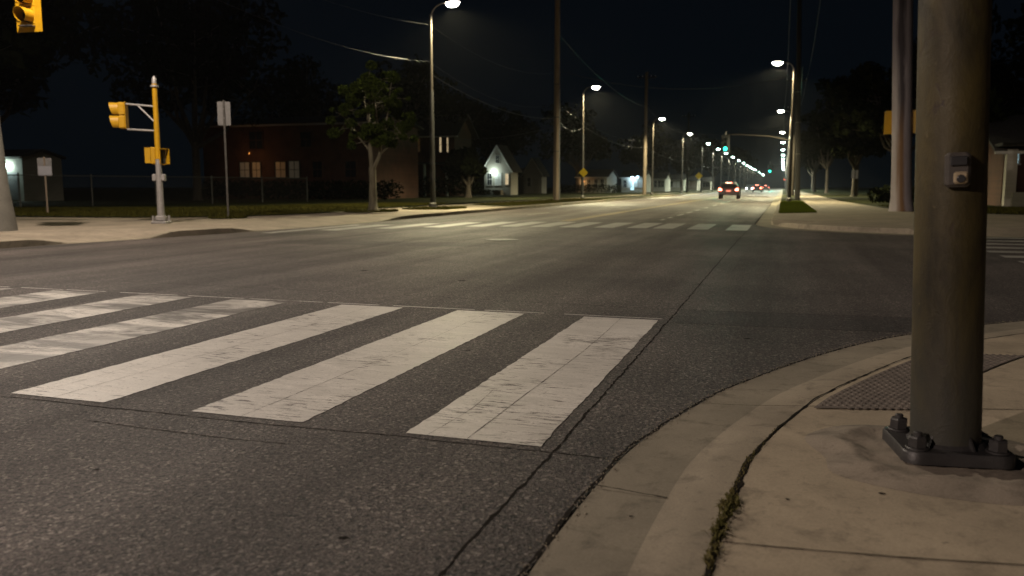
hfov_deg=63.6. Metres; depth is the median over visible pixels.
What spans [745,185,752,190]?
car
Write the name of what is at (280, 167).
window
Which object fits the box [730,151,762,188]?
dark tree
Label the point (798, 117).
utility pole
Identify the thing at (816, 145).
dark tree
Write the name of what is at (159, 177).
signal post
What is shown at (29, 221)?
sidewalk corner
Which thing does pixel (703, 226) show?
crosswalk stripe
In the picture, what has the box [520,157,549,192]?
house
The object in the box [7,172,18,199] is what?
door
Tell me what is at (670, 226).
crosswalk stripe
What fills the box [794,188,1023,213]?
lawn
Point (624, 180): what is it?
window
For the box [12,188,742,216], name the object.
lawn
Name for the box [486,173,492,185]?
window
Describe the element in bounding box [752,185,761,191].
car
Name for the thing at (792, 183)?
mast pole
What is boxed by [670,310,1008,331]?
asphalt patch
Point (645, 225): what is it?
crosswalk stripe
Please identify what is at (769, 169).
traffic signal
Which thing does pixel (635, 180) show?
window
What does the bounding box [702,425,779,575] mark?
weeds
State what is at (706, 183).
bungalow
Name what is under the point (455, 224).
crosswalk stripe
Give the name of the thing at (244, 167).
window
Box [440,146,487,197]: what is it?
dark tree
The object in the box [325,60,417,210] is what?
tree
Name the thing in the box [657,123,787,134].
overhead cable
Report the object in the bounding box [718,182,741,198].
car
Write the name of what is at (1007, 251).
crosswalk stripe
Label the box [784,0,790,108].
overhead cable
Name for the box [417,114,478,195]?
brick house
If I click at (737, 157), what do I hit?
dark tree
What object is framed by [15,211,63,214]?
grass
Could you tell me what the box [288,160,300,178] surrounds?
window
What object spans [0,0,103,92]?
dark tree
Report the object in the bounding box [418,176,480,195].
hedge
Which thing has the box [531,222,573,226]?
crosswalk stripe
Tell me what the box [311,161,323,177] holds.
window
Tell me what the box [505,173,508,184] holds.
window
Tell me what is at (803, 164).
dark tree
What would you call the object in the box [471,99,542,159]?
dark tree
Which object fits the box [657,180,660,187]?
window
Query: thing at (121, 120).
traffic signal
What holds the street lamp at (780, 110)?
on the grass verge at (783, 197)
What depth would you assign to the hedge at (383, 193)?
59.38 m
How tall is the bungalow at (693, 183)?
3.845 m
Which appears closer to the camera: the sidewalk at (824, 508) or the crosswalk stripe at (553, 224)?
the sidewalk at (824, 508)
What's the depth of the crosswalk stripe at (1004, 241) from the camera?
15.95 m
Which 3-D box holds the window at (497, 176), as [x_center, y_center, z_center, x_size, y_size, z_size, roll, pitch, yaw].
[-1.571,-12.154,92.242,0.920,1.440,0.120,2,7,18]
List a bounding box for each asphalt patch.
[261,240,498,246]
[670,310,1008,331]
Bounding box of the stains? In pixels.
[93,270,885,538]
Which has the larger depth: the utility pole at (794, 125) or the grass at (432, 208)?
the utility pole at (794, 125)
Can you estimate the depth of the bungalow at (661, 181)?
158.18 m
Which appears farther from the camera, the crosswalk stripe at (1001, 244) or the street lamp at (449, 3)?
the street lamp at (449, 3)
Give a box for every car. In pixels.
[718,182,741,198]
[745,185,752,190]
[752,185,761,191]
[762,185,768,190]
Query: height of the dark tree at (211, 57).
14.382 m
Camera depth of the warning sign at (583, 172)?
62.83 m
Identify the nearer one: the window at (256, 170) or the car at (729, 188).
the window at (256, 170)
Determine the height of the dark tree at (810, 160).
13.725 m
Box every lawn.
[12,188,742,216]
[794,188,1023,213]
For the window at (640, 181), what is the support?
in the bungalow at (631, 180)
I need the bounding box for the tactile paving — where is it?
[814,354,1023,409]
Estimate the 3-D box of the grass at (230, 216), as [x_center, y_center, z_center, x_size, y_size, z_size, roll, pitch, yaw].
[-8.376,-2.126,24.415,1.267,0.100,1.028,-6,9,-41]
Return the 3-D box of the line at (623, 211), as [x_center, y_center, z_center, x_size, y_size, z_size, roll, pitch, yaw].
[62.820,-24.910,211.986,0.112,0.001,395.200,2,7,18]
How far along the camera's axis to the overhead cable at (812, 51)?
70.59 m
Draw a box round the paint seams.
[1,294,620,437]
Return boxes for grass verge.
[475,189,744,205]
[781,195,801,200]
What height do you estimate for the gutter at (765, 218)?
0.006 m
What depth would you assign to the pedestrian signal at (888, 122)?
31.50 m
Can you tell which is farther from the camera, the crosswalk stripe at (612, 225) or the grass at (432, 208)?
the grass at (432, 208)
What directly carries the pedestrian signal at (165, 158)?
attached to the signal post
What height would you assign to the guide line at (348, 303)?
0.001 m
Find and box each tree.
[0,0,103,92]
[0,0,130,123]
[80,0,291,200]
[230,53,360,118]
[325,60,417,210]
[354,54,467,135]
[418,88,498,156]
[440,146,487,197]
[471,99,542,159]
[535,101,634,192]
[618,120,678,171]
[664,134,720,190]
[697,139,732,189]
[718,146,754,181]
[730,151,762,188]
[800,109,842,192]
[800,124,826,191]
[800,143,829,190]
[813,69,889,196]
[813,76,886,194]
[832,36,917,151]
[883,0,1023,134]
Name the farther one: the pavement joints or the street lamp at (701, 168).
the street lamp at (701, 168)
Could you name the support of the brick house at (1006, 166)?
on the lawn at (841, 194)
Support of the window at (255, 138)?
in the brick building at (289, 148)
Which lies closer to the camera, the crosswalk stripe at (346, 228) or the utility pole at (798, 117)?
the crosswalk stripe at (346, 228)
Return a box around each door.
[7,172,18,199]
[533,179,538,192]
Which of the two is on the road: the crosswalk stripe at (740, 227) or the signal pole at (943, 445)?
the crosswalk stripe at (740, 227)
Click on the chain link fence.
(92, 191)
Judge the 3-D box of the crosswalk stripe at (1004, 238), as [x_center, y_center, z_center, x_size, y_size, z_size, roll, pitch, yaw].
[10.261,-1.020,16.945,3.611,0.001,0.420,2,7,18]
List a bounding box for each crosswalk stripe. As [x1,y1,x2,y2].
[0,290,99,307]
[0,295,189,332]
[0,299,285,368]
[12,304,402,401]
[193,310,524,421]
[325,225,387,229]
[382,223,440,228]
[406,316,657,445]
[428,222,481,226]
[472,222,513,226]
[504,222,543,226]
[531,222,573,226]
[562,222,602,226]
[597,223,630,227]
[627,223,661,227]
[655,223,684,228]
[688,224,716,229]
[726,225,750,230]
[986,240,1023,241]
[986,243,1023,244]
[986,247,1023,248]
[987,237,1023,238]
[987,251,1023,252]
[1000,255,1023,257]
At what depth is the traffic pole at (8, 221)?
17.30 m
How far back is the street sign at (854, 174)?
68.48 m
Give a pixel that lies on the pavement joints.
(599, 479)
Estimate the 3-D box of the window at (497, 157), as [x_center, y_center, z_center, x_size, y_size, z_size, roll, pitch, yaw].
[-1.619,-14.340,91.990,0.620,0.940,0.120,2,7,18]
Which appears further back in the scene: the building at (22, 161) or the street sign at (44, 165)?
the building at (22, 161)
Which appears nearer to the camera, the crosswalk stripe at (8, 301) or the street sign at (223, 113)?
the crosswalk stripe at (8, 301)
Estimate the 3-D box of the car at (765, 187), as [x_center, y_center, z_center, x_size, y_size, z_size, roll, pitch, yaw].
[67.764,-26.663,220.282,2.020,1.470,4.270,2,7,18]
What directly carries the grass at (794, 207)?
on the right grass verge
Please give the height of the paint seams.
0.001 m
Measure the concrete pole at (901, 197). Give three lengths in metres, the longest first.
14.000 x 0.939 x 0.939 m
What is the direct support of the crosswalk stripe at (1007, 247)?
on the road
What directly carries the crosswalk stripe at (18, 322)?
on the road
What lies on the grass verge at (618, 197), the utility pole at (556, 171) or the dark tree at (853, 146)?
the utility pole at (556, 171)
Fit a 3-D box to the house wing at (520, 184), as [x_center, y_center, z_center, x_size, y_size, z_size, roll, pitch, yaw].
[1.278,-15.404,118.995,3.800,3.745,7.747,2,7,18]
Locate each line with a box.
[0,286,660,318]
[265,225,355,232]
[563,195,727,220]
[570,193,741,220]
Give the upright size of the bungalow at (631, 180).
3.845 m
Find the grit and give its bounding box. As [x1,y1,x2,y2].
[517,320,1023,575]
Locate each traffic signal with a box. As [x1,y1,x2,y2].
[13,0,42,32]
[109,101,128,128]
[721,135,729,152]
[767,164,771,173]
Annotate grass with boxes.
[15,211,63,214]
[208,215,247,218]
[343,208,398,211]
[402,205,466,209]
[472,198,607,205]
[778,201,816,212]
[878,204,1023,213]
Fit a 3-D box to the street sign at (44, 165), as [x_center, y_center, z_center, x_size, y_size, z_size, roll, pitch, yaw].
[-15.649,-3.435,27.719,0.420,1.920,0.060,-4,8,-27]
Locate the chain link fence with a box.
[8,173,307,205]
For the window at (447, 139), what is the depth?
79.77 m
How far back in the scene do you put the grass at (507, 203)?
48.00 m
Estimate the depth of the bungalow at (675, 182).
181.60 m
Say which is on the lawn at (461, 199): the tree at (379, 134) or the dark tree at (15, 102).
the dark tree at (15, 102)
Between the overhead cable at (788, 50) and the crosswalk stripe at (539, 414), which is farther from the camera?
the overhead cable at (788, 50)
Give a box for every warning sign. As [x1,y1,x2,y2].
[579,168,587,176]
[696,173,701,191]
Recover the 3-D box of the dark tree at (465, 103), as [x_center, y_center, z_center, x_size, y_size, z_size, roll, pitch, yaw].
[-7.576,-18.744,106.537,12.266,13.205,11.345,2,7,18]
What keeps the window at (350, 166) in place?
in the brick building at (289, 148)
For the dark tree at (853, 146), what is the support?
on the lawn at (841, 194)
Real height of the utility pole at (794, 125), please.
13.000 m
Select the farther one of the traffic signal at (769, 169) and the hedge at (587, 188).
the traffic signal at (769, 169)
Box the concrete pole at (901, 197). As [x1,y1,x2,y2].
[888,0,913,211]
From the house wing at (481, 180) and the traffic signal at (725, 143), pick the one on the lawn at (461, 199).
the house wing at (481, 180)
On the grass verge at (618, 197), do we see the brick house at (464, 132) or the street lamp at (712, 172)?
the street lamp at (712, 172)
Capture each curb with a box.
[0,192,714,248]
[627,329,1023,575]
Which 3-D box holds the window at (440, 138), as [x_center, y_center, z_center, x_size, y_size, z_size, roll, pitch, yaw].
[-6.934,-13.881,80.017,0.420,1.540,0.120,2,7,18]
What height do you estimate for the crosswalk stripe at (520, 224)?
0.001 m
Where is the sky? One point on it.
(691, 47)
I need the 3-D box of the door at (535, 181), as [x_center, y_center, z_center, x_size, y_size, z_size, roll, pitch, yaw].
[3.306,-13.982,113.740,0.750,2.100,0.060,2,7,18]
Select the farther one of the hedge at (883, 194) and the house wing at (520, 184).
the house wing at (520, 184)
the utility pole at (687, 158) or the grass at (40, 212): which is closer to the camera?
the grass at (40, 212)
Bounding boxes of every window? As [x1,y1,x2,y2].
[239,161,250,176]
[248,130,263,149]
[251,161,261,176]
[274,161,286,177]
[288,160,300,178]
[299,131,312,147]
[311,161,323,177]
[344,160,357,177]
[418,138,420,152]
[438,137,442,152]
[446,137,448,152]
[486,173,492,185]
[494,173,501,185]
[495,155,499,163]
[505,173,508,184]
[527,177,530,186]
[623,179,626,187]
[630,180,633,189]
[633,179,637,187]
[638,179,642,187]
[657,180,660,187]
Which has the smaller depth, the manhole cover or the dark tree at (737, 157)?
the manhole cover
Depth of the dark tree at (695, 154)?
198.05 m
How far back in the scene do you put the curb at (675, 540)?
2.91 m
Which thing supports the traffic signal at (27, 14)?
attached to the traffic pole at (8, 221)
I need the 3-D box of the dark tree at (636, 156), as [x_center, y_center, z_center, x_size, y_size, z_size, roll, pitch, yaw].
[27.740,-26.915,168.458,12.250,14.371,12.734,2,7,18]
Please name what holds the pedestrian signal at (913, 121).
attached to the concrete pole at (901, 197)
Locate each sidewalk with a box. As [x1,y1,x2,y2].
[0,190,717,241]
[711,334,1023,575]
[794,190,1023,227]
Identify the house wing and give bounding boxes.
[471,160,485,194]
[518,168,524,192]
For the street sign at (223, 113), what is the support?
on the grass patch
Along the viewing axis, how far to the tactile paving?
4.11 m
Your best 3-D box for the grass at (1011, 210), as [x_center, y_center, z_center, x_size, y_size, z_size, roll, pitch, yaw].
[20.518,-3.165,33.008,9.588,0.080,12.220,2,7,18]
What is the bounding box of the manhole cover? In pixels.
[485,238,517,240]
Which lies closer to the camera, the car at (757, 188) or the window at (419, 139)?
the window at (419, 139)
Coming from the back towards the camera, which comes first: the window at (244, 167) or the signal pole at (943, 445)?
the window at (244, 167)
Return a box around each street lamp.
[429,0,459,207]
[580,85,599,197]
[650,117,664,194]
[680,133,690,192]
[700,143,709,191]
[711,148,719,190]
[772,60,794,200]
[777,109,790,195]
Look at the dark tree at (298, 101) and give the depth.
71.96 m
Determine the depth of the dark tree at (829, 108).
95.81 m
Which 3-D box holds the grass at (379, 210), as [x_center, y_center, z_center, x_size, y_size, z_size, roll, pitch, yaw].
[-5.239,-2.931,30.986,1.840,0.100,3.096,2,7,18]
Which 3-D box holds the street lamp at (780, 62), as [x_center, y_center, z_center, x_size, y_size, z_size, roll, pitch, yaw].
[16.426,-9.518,50.237,1.457,8.520,0.340,2,7,18]
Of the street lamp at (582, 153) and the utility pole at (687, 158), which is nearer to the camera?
the street lamp at (582, 153)
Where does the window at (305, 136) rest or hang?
in the brick building at (289, 148)
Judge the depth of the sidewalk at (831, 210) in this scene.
26.91 m
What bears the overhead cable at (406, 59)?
attached to the utility pole at (556, 171)
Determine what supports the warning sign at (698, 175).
on the grass verge at (618, 197)
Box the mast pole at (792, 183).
[725,134,794,195]
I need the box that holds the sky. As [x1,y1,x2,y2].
[0,0,1023,187]
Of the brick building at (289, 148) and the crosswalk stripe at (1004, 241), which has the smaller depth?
the crosswalk stripe at (1004, 241)
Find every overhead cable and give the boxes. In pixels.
[219,0,681,156]
[335,3,551,73]
[429,73,703,166]
[562,71,802,88]
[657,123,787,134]
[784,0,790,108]
[801,0,820,103]
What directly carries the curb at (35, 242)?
on the road
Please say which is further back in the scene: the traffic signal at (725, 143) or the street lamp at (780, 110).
the traffic signal at (725, 143)
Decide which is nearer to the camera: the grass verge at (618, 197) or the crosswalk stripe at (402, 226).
the crosswalk stripe at (402, 226)
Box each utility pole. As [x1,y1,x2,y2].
[553,0,559,199]
[637,72,655,194]
[682,113,695,191]
[786,76,806,194]
[795,0,801,199]
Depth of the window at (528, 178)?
113.98 m
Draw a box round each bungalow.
[574,169,618,192]
[619,170,650,191]
[653,172,671,191]
[670,174,688,190]
[689,176,700,190]
[700,177,713,189]
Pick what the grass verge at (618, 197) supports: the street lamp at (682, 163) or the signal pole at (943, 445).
the street lamp at (682, 163)
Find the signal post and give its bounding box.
[126,76,171,223]
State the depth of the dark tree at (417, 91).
73.17 m
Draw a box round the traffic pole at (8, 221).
[0,122,17,231]
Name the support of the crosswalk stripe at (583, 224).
on the road
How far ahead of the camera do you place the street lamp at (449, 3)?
34.49 m
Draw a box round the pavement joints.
[1,235,1023,575]
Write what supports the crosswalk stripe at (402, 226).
on the road
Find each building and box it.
[4,149,65,200]
[203,114,423,198]
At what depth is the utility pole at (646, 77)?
95.39 m
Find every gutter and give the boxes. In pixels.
[528,321,1023,575]
[756,188,1023,237]
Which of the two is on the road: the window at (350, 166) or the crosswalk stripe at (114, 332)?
the crosswalk stripe at (114, 332)
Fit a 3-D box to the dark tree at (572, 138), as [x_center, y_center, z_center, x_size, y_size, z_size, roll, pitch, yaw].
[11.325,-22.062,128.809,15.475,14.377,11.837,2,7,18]
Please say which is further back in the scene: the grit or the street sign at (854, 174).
the street sign at (854, 174)
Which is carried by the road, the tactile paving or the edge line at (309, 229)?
the edge line at (309, 229)
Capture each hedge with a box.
[202,178,403,199]
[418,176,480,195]
[471,183,483,194]
[480,189,493,194]
[560,183,620,192]
[867,184,914,202]
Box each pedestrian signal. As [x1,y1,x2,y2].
[144,147,154,163]
[159,148,169,164]
[884,111,891,134]
[912,110,915,133]
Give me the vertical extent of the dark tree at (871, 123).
10.921 m
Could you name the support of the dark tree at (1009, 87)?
on the lawn at (841, 194)
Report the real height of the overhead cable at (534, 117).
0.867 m
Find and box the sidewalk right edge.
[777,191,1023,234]
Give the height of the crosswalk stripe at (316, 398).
0.001 m
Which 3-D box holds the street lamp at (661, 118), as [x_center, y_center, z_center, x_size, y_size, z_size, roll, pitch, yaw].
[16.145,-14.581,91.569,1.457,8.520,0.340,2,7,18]
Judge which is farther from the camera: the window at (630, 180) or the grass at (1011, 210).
the window at (630, 180)
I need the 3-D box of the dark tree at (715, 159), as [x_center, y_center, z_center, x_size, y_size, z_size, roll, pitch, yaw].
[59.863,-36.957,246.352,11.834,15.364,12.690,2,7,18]
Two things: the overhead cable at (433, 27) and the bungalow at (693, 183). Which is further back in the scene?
the bungalow at (693, 183)
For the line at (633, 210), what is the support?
on the road
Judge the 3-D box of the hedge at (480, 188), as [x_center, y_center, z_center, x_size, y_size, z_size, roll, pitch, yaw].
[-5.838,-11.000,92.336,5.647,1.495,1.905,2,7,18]
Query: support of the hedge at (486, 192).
on the lawn at (461, 199)
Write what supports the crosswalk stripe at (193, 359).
on the road
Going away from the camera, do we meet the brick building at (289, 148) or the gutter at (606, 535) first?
the gutter at (606, 535)
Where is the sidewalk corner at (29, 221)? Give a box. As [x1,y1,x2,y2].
[16,216,215,226]
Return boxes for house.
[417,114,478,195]
[484,144,521,194]
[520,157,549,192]
[987,115,1023,206]
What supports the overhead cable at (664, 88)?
attached to the utility pole at (556, 171)
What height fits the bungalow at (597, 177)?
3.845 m
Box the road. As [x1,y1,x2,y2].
[0,188,1023,575]
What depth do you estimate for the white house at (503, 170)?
92.19 m
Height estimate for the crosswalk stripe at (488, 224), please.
0.001 m
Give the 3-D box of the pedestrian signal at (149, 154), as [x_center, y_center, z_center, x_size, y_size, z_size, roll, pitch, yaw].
[-9.117,-3.341,20.865,0.251,0.420,0.272,-1,7,-12]
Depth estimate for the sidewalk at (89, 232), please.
20.70 m
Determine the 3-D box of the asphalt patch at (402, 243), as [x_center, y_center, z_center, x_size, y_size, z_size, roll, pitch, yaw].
[-2.518,-0.843,15.508,4.518,0.001,1.096,2,7,13]
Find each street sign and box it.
[37,157,51,211]
[217,100,230,217]
[851,170,857,197]
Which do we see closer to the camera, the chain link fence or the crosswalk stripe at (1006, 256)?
the crosswalk stripe at (1006, 256)

